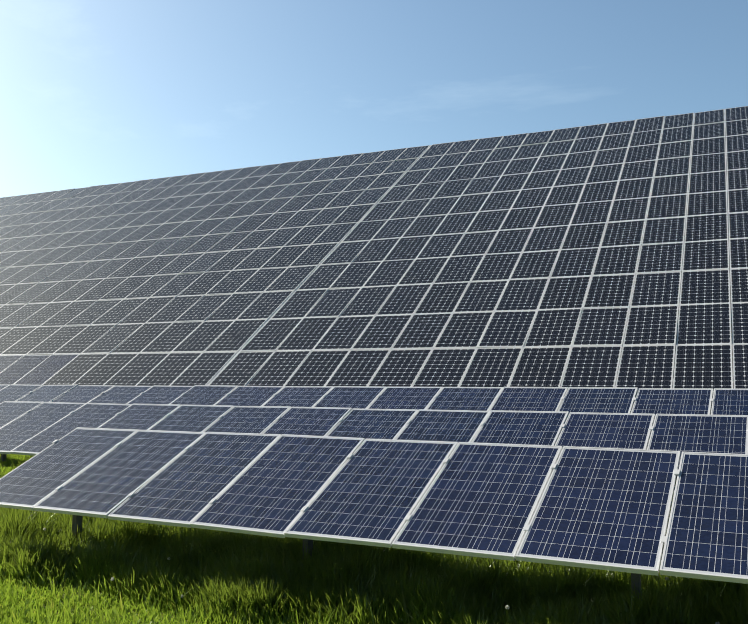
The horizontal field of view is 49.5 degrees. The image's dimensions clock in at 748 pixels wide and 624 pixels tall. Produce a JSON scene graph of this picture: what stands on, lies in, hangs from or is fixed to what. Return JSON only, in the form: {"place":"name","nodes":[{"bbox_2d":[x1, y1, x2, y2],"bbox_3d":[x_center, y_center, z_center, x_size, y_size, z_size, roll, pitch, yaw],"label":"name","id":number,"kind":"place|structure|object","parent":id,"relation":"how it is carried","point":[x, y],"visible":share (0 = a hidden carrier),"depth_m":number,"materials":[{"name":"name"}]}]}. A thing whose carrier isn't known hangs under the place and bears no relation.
{"place":"outdoors","nodes":[
{"label":"outdoors","id":0,"kind":"place"},
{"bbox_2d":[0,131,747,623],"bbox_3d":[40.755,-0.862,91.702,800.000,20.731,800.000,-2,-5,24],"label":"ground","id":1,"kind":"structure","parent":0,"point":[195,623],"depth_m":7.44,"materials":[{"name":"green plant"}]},
{"bbox_2d":[111,577,113,606],"bbox_3d":[-2.339,2.509,7.253,0.032,0.275,0.032,-2,-5,24],"label":"dandelion","id":2,"kind":"object","parent":1,"relation":"on","point":[112,578],"visible":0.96,"depth_m":7.25,"materials":[{"name":"white plant"}]},
{"bbox_2d":[1,405,711,461],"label":"posts","id":3,"kind":"object","parent":1,"relation":"on","point":[3,457],"depth_m":16.51,"materials":[{"name":"grey metal"}]},
{"bbox_2d":[72,477,676,603],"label":"posts","id":4,"kind":"object","parent":1,"relation":"on","point":[78,520],"depth_m":7.61,"materials":[{"name":"grey metal"}]},
{"bbox_2d":[0,427,747,583],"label":"solar panels","id":5,"kind":"object","parent":4,"relation":"on","point":[609,509],"visible":1,"depth_m":7.09,"materials":[{"name":"blue glass"}]},
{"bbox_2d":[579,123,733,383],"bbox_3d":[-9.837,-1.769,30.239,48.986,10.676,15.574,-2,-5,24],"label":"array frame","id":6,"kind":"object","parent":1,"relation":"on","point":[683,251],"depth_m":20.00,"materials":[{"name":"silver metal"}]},
{"bbox_2d":[0,106,747,392],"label":"solar panels","id":7,"kind":"object","parent":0,"point":[502,261],"visible":1,"depth_m":22.92,"materials":[{"name":"glass"}]},
{"bbox_2d":[0,401,747,494],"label":"solar panels","id":8,"kind":"object","parent":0,"point":[30,428],"visible":0.54,"depth_m":10.63,"materials":[{"name":"blue glass"}]},
{"bbox_2d":[0,384,747,415],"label":"solar panels","id":9,"kind":"object","parent":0,"point":[723,401],"visible":0.48,"depth_m":12.91,"materials":[{"name":"blue glass"}]},
{"bbox_2d":[0,0,747,197],"label":"sky","id":10,"kind":"structure","parent":0,"point":[93,92],"materials":[{"name":"blue"}]}
]}

